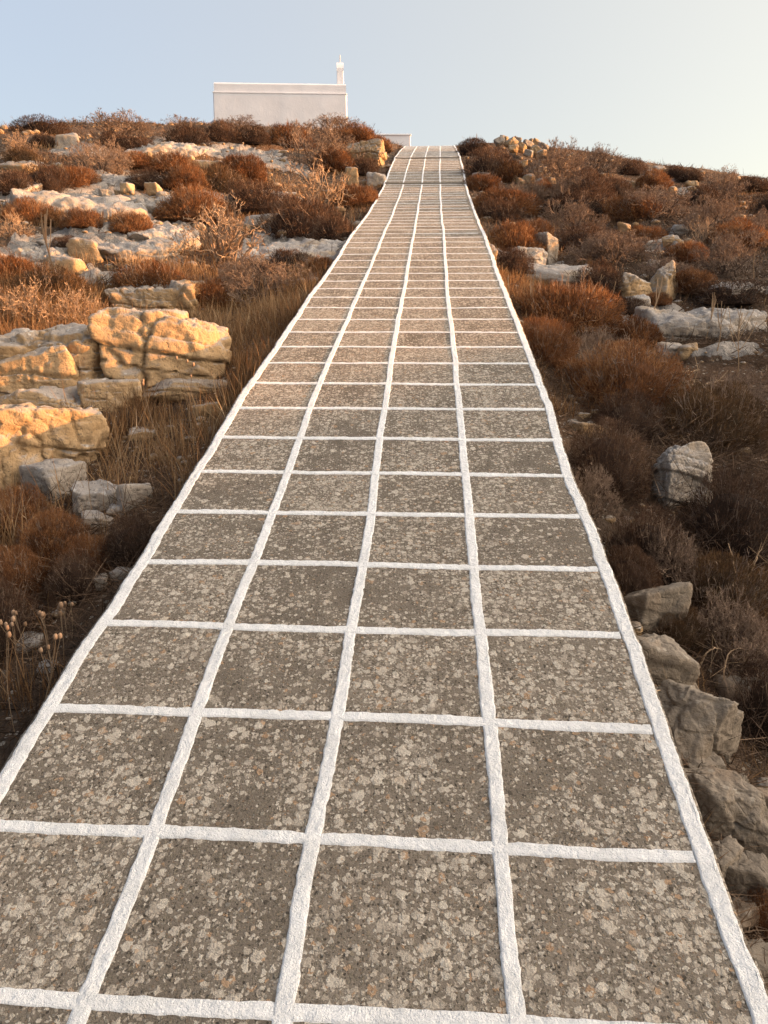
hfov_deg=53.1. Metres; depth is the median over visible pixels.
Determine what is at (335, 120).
twiggy bush
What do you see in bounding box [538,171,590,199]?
twiggy bush
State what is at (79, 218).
cushion shrub
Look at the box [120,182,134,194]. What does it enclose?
stone
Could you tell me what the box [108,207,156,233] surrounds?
cushion shrub
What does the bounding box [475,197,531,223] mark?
cushion shrub
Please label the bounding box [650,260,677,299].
boulder
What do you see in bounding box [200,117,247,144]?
cushion shrub
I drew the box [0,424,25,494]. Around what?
boulder
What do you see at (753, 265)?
dry stalk
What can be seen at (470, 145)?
cushion shrub
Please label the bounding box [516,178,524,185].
heap stone
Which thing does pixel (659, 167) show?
rock slab
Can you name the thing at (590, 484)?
twiggy bush
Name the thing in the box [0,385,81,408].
boulder
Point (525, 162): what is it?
heap stone
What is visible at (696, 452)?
boulder
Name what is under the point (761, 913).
cushion shrub
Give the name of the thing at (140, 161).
cushion shrub
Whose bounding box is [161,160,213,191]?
cushion shrub
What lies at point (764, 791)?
stone
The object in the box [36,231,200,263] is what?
rock slab
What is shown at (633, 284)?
boulder
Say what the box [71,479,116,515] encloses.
stone
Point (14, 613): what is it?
dry stalk
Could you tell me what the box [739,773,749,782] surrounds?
stone
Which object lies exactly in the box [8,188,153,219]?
rock slab
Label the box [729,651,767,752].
cushion shrub
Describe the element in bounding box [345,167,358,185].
stone
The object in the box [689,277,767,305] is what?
cushion shrub
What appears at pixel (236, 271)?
twiggy bush
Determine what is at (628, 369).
cushion shrub
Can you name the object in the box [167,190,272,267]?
candelabra bush
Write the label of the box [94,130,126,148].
cushion shrub
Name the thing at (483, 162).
cushion shrub
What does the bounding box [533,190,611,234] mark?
twiggy bush
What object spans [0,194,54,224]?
cushion shrub
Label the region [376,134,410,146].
courtyard wall
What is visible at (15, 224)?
candelabra bush
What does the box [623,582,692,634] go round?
stone
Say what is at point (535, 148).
heap stone
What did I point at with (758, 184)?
cushion shrub
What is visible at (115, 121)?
twiggy bush
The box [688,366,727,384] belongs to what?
dead branch
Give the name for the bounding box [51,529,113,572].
cushion shrub
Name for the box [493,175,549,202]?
twiggy bush
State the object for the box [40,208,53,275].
dry stalk
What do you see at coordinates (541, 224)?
cushion shrub
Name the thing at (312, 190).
candelabra bush
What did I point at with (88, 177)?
cushion shrub
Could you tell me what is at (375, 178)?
boulder
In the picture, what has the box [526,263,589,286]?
rock slab
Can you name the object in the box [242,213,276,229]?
stone
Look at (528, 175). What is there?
heap stone
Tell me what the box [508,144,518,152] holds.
heap stone
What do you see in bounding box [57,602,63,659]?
dry stalk
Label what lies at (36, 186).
rock slab
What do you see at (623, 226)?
stone
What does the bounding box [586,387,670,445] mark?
cushion shrub
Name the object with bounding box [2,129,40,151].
candelabra bush
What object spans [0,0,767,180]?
sky
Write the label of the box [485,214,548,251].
cushion shrub
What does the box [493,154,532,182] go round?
cushion shrub
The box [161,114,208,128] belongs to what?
twiggy bush
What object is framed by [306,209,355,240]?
cushion shrub
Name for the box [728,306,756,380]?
dry stalk
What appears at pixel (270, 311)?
dry grass
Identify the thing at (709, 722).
boulder
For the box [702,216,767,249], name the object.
cushion shrub
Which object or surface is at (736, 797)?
boulder
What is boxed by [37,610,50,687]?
dry stalk
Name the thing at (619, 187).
cushion shrub
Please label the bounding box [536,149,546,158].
heap stone
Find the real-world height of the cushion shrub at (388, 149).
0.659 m
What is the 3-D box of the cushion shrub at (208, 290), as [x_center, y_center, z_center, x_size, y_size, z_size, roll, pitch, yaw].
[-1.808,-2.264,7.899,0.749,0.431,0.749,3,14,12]
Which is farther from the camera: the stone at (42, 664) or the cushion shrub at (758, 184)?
the cushion shrub at (758, 184)
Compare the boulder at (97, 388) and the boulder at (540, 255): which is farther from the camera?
the boulder at (540, 255)
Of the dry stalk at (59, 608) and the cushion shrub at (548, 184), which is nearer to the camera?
the dry stalk at (59, 608)
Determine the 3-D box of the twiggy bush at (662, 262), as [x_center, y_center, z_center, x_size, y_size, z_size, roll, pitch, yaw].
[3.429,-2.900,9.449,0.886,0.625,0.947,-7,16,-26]
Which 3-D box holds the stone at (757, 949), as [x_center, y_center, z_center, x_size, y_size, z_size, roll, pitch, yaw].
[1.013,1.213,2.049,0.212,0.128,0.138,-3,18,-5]
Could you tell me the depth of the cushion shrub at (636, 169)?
18.49 m
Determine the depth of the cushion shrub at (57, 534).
3.64 m
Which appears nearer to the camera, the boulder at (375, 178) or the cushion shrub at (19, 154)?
the cushion shrub at (19, 154)
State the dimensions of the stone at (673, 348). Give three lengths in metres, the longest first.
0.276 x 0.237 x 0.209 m
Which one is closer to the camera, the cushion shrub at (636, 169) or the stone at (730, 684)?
the stone at (730, 684)
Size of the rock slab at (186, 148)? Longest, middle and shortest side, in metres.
1.991 x 1.724 x 0.554 m
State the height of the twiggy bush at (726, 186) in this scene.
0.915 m
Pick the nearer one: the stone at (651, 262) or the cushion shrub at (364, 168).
the stone at (651, 262)
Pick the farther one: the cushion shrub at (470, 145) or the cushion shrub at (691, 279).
the cushion shrub at (470, 145)
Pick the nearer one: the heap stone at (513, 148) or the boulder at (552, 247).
the boulder at (552, 247)
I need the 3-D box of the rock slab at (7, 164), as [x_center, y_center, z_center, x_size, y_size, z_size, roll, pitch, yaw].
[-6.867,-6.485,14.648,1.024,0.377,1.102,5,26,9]
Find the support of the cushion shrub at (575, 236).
on the ground at (714, 350)
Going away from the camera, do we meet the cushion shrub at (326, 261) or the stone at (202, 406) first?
the stone at (202, 406)
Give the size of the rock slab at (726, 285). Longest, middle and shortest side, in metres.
0.703 x 0.480 x 0.324 m
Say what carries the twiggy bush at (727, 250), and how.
on the ground at (714, 350)
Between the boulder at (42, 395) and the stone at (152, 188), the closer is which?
the boulder at (42, 395)
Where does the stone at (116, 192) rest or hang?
on the ground at (714, 350)
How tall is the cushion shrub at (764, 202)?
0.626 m
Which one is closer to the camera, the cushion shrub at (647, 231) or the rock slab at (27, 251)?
the rock slab at (27, 251)
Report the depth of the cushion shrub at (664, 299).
8.59 m
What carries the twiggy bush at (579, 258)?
on the ground at (714, 350)
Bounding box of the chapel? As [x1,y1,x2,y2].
[213,55,346,128]
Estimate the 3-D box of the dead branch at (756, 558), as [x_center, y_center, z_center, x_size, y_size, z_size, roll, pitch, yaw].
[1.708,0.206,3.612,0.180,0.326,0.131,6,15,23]
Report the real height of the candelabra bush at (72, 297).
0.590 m
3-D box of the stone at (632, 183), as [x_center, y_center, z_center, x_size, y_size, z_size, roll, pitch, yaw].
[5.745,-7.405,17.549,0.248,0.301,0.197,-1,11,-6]
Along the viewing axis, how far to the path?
2.15 m
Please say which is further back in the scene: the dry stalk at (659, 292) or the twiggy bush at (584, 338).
the dry stalk at (659, 292)
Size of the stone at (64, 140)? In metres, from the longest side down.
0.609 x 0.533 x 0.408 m
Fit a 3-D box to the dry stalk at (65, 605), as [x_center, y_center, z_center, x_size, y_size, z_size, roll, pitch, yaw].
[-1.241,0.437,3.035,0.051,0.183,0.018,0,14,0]
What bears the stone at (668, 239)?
on the ground at (714, 350)
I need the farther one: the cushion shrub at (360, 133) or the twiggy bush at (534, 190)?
the cushion shrub at (360, 133)
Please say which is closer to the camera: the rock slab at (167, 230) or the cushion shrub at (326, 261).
the cushion shrub at (326, 261)
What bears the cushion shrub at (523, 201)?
on the ground at (714, 350)
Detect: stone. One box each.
[16,631,43,652]
[19,458,87,501]
[36,659,57,673]
[55,133,79,148]
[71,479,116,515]
[81,510,113,530]
[93,573,107,590]
[98,188,111,196]
[105,503,129,515]
[109,566,130,581]
[114,189,120,194]
[116,483,152,512]
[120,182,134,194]
[127,427,155,440]
[144,182,162,195]
[156,191,167,197]
[191,402,220,421]
[193,160,217,167]
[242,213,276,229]
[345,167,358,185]
[492,250,497,259]
[493,135,504,146]
[502,137,518,147]
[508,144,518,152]
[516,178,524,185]
[518,142,526,153]
[519,160,527,166]
[522,173,534,183]
[523,139,533,149]
[523,149,533,157]
[529,145,540,158]
[533,138,540,144]
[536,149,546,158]
[538,142,548,148]
[547,177,555,183]
[566,421,609,437]
[577,412,590,418]
[617,222,630,232]
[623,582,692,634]
[630,181,639,189]
[637,633,699,689]
[646,259,657,266]
[655,342,681,359]
[662,234,680,246]
[669,224,688,234]
[675,342,697,360]
[684,180,698,186]
[685,750,726,768]
[712,835,743,879]
[713,674,757,709]
[725,850,767,900]
[731,896,759,928]
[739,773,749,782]
[747,938,767,988]
[755,787,767,808]
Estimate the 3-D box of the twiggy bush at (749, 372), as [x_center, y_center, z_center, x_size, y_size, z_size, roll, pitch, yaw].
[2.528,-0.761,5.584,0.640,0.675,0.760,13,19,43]
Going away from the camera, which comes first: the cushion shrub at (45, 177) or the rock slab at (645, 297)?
the rock slab at (645, 297)
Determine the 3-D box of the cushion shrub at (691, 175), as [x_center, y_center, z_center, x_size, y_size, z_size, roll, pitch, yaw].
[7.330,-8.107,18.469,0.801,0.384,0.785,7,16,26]
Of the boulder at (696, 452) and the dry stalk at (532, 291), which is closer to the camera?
the boulder at (696, 452)
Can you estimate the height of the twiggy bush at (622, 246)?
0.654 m
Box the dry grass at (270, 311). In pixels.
[0,119,767,923]
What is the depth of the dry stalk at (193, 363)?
4.62 m
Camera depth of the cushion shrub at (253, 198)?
12.76 m
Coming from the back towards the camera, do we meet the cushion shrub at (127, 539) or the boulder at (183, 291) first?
the boulder at (183, 291)
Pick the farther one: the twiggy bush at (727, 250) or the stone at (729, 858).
the twiggy bush at (727, 250)
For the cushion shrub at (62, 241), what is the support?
on the ground at (714, 350)
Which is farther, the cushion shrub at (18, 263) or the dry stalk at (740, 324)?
the cushion shrub at (18, 263)
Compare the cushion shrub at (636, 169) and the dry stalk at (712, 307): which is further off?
the cushion shrub at (636, 169)
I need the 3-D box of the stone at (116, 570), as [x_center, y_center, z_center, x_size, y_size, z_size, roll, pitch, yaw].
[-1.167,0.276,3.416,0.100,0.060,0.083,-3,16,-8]
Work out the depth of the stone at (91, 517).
3.92 m
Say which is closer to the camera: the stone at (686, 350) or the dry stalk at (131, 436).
the dry stalk at (131, 436)
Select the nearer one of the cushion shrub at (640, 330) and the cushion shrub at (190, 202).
the cushion shrub at (640, 330)
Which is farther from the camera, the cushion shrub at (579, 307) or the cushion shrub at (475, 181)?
the cushion shrub at (475, 181)
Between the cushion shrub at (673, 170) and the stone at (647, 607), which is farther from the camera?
the cushion shrub at (673, 170)
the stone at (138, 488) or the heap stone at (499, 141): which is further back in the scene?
the heap stone at (499, 141)
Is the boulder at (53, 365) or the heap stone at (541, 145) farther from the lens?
the heap stone at (541, 145)
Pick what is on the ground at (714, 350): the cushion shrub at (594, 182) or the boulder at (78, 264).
the cushion shrub at (594, 182)
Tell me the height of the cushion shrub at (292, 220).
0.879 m
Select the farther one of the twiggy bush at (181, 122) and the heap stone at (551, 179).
the twiggy bush at (181, 122)
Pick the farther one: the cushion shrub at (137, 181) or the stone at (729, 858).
the cushion shrub at (137, 181)
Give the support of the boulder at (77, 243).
on the rock slab
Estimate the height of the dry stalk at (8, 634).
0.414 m
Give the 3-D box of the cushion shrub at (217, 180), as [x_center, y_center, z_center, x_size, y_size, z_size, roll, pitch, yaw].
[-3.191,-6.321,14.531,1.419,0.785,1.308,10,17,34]
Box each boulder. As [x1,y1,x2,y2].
[0,323,109,381]
[0,345,78,395]
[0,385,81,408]
[0,402,109,489]
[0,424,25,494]
[46,255,87,274]
[66,237,103,262]
[77,378,141,411]
[87,307,231,389]
[104,279,205,316]
[143,378,230,401]
[346,138,386,167]
[366,172,386,185]
[513,246,547,264]
[535,232,558,264]
[618,272,651,296]
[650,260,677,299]
[650,441,712,508]
[656,679,743,763]
[684,766,767,857]
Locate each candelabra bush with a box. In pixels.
[0,208,35,242]
[0,276,75,327]
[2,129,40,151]
[42,281,116,324]
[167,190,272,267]
[278,158,356,208]
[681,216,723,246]
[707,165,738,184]
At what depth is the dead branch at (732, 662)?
3.13 m
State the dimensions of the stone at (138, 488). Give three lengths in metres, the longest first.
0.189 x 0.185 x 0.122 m
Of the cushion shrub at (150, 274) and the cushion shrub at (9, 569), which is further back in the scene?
the cushion shrub at (150, 274)
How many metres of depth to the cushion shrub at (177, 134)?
18.54 m
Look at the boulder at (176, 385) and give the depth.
5.46 m
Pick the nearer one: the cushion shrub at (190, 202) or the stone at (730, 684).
the stone at (730, 684)
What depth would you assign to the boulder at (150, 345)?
5.55 m
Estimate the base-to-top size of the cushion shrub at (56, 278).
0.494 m
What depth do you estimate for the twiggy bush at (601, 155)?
18.07 m
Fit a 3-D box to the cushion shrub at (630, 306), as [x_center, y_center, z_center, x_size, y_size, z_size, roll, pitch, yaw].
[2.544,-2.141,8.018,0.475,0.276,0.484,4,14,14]
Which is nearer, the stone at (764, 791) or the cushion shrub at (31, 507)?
the stone at (764, 791)
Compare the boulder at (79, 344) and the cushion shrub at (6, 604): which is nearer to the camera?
the cushion shrub at (6, 604)
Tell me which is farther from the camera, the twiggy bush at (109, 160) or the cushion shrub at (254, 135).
the cushion shrub at (254, 135)
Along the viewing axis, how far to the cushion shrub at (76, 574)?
3.28 m
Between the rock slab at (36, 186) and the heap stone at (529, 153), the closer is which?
the rock slab at (36, 186)
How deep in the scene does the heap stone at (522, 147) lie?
21.33 m
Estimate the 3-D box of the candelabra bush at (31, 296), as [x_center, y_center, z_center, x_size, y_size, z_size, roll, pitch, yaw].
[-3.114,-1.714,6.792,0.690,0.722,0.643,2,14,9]
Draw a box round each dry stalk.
[0,616,26,696]
[0,625,15,735]
[4,610,30,663]
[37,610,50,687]
[39,633,61,698]
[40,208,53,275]
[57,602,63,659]
[62,601,73,639]
[86,466,91,509]
[108,405,146,478]
[141,379,166,468]
[175,356,194,433]
[530,276,534,313]
[654,276,662,308]
[706,292,715,338]
[717,303,726,350]
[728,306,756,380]
[753,251,756,280]
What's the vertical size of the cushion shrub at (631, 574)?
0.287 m
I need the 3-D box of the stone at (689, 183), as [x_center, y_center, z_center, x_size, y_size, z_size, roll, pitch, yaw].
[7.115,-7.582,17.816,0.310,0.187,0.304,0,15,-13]
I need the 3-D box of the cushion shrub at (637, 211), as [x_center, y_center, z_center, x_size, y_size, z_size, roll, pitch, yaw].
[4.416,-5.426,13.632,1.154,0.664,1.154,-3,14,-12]
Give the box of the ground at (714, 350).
[0,122,767,940]
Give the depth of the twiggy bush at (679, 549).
3.52 m
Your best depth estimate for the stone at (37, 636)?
3.04 m
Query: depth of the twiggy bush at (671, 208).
13.14 m
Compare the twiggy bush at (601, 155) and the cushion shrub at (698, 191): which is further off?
the twiggy bush at (601, 155)
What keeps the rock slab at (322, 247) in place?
on the ground at (714, 350)
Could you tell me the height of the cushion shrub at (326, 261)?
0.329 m
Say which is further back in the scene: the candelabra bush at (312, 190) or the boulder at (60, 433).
the candelabra bush at (312, 190)
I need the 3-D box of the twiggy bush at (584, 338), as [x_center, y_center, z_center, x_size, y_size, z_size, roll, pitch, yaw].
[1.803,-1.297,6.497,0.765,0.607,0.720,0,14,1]
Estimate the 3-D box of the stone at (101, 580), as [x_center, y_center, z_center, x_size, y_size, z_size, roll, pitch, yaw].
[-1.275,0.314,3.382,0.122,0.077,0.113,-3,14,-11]
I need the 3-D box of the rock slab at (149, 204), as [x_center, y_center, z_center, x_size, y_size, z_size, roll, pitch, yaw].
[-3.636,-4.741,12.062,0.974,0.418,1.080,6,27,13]
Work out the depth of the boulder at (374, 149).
19.74 m
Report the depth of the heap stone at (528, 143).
21.67 m
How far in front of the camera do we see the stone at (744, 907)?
2.15 m
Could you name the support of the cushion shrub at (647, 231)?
on the ground at (714, 350)
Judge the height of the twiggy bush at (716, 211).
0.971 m
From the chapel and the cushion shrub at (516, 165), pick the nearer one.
the cushion shrub at (516, 165)
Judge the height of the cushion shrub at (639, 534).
0.402 m
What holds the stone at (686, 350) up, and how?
on the ground at (714, 350)
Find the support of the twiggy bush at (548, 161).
on the ground at (714, 350)
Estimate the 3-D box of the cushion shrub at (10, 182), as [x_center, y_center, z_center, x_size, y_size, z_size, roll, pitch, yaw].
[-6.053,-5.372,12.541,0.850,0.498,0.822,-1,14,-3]
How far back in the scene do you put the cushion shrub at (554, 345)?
6.16 m
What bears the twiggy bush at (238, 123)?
on the ground at (714, 350)
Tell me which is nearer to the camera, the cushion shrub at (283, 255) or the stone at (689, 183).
the cushion shrub at (283, 255)
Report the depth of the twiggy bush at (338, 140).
18.31 m
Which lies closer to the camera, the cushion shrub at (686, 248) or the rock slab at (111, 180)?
the cushion shrub at (686, 248)
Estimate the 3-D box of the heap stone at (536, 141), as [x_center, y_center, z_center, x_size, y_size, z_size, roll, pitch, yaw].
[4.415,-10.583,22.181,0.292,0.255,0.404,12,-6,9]
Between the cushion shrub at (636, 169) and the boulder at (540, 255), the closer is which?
the boulder at (540, 255)
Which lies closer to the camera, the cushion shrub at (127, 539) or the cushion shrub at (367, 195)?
the cushion shrub at (127, 539)
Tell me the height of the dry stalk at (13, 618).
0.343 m
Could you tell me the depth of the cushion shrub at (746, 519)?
3.93 m
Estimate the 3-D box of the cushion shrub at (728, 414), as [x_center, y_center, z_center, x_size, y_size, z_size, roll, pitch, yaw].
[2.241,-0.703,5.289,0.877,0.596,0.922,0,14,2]
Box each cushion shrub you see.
[0,143,45,162]
[0,168,39,195]
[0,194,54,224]
[0,247,41,281]
[0,480,60,545]
[0,541,53,610]
[0,573,50,668]
[5,258,99,304]
[7,113,75,134]
[13,505,91,569]
[17,159,75,192]
[27,132,55,146]
[34,206,66,225]
[44,549,108,605]
[50,234,75,248]
[51,158,101,186]
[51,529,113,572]
[58,205,104,228]
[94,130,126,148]
[100,509,155,568]
[107,256,197,288]
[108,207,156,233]
[115,149,157,169]
[119,134,154,151]
[123,166,169,189]
[144,147,199,173]
[152,182,236,223]
[160,121,212,146]
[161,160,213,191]
[182,270,241,309]
[191,158,250,193]
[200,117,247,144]
[211,145,268,183]
[220,177,290,213]
[236,123,271,145]
[255,189,340,239]
[263,244,311,273]
[264,118,316,148]
[299,253,333,273]
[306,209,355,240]
[310,147,355,172]
[323,121,387,145]
[331,180,380,207]
[348,154,379,175]
[365,133,392,153]
[456,135,488,155]
[457,145,518,178]
[462,171,504,191]
[471,182,545,217]
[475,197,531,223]
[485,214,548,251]
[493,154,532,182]
[496,245,534,275]
[505,212,555,235]
[512,270,628,335]
[521,311,581,367]
[527,178,556,197]
[538,184,613,220]
[554,166,616,201]
[554,223,621,251]
[554,336,695,415]
[564,415,654,502]
[571,257,624,296]
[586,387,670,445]
[597,185,662,221]
[600,176,635,197]
[601,313,666,348]
[602,501,695,585]
[608,544,663,596]
[609,293,648,317]
[617,156,647,175]
[622,220,667,246]
[631,167,678,190]
[646,290,672,305]
[651,368,767,456]
[652,602,709,654]
[659,235,708,262]
[663,164,686,177]
[673,461,767,570]
[674,166,704,181]
[674,264,717,293]
[675,546,767,646]
[679,183,721,206]
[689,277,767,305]
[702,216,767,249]
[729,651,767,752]
[733,174,767,191]
[747,883,767,942]
[748,191,767,213]
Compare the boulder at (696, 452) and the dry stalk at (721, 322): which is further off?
the dry stalk at (721, 322)
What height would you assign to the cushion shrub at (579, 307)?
0.692 m
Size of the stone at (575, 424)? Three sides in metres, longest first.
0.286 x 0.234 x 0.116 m
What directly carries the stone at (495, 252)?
on the ground at (714, 350)
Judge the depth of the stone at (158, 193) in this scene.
12.70 m
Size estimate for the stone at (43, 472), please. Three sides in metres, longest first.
0.308 x 0.275 x 0.274 m
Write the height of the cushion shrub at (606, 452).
0.484 m
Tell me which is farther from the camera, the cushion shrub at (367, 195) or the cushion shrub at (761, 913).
the cushion shrub at (367, 195)
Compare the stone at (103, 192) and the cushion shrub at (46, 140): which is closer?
the stone at (103, 192)
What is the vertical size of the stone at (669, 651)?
0.308 m
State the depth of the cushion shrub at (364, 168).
18.45 m
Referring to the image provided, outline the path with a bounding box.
[0,146,767,1023]
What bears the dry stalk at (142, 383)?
on the ground at (714, 350)
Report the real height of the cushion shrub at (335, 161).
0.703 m
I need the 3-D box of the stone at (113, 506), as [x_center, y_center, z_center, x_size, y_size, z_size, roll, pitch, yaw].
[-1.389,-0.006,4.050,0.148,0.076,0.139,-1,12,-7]
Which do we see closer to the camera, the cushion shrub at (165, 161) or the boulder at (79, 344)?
the boulder at (79, 344)
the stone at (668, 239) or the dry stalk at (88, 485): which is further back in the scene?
the stone at (668, 239)
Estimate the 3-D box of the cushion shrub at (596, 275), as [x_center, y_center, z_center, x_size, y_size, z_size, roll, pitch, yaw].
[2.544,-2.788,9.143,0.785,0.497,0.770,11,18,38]
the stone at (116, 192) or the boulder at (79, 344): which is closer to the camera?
the boulder at (79, 344)
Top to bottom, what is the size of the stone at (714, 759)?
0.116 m
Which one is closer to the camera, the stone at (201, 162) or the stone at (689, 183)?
the stone at (201, 162)
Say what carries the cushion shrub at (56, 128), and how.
on the ground at (714, 350)
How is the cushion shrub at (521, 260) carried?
on the ground at (714, 350)
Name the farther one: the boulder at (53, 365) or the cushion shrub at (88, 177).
the cushion shrub at (88, 177)
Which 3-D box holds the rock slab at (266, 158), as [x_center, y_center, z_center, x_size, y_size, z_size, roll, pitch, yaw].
[-3.573,-8.485,18.667,2.652,0.543,2.378,0,32,-10]
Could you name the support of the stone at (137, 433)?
on the ground at (714, 350)
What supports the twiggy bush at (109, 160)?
on the ground at (714, 350)
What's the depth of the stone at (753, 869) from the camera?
2.21 m
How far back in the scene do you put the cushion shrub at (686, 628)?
3.22 m
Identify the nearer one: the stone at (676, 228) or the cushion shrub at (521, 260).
the cushion shrub at (521, 260)
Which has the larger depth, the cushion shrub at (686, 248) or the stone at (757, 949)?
the cushion shrub at (686, 248)
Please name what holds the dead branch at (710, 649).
on the ground at (714, 350)
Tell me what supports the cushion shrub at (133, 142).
on the ground at (714, 350)
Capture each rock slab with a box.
[0,160,42,173]
[0,183,42,196]
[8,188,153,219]
[13,244,70,262]
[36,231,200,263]
[101,173,167,191]
[124,141,220,156]
[126,195,170,220]
[127,223,188,240]
[214,150,291,168]
[235,238,342,261]
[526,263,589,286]
[607,294,650,306]
[631,306,767,341]
[641,239,662,249]
[652,166,666,173]
[708,281,765,307]
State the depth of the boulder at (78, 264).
8.38 m
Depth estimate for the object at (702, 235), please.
11.17 m
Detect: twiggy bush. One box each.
[65,108,165,141]
[66,134,134,174]
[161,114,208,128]
[207,114,267,133]
[211,248,317,306]
[266,118,366,174]
[307,112,367,133]
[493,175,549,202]
[519,136,593,183]
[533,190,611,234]
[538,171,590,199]
[563,228,653,266]
[567,229,667,267]
[569,324,637,360]
[571,142,626,178]
[572,462,623,533]
[611,181,705,220]
[633,251,697,285]
[639,523,713,596]
[678,189,747,236]
[678,224,767,278]
[689,583,767,677]
[696,171,757,204]
[702,361,767,424]
[729,205,767,229]
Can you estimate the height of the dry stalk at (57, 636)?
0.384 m
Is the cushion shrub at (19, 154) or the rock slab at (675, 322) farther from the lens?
the cushion shrub at (19, 154)
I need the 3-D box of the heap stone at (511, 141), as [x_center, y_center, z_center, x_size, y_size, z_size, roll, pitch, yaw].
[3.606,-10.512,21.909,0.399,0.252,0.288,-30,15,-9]
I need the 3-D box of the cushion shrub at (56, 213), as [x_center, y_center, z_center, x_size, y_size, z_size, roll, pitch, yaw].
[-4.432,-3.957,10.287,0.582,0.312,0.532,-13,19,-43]
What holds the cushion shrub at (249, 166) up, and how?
on the ground at (714, 350)
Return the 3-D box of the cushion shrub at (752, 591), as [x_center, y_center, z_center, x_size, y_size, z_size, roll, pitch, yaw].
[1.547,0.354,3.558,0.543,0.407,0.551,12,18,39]
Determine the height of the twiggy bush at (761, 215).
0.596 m
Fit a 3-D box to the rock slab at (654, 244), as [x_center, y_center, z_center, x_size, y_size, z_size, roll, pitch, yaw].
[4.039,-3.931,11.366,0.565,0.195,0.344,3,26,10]
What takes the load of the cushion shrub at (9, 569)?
on the ground at (714, 350)
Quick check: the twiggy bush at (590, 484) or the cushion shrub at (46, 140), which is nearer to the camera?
the twiggy bush at (590, 484)
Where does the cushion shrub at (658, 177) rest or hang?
on the ground at (714, 350)
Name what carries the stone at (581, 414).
on the ground at (714, 350)
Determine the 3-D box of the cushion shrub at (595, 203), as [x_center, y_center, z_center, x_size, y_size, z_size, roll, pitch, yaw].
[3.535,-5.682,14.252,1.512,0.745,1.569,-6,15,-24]
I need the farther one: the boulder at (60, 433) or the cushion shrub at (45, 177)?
the cushion shrub at (45, 177)
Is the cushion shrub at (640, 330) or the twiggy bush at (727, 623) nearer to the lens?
the twiggy bush at (727, 623)
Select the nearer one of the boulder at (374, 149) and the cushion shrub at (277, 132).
the boulder at (374, 149)
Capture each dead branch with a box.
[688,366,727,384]
[691,635,721,676]
[711,640,750,679]
[738,534,767,577]

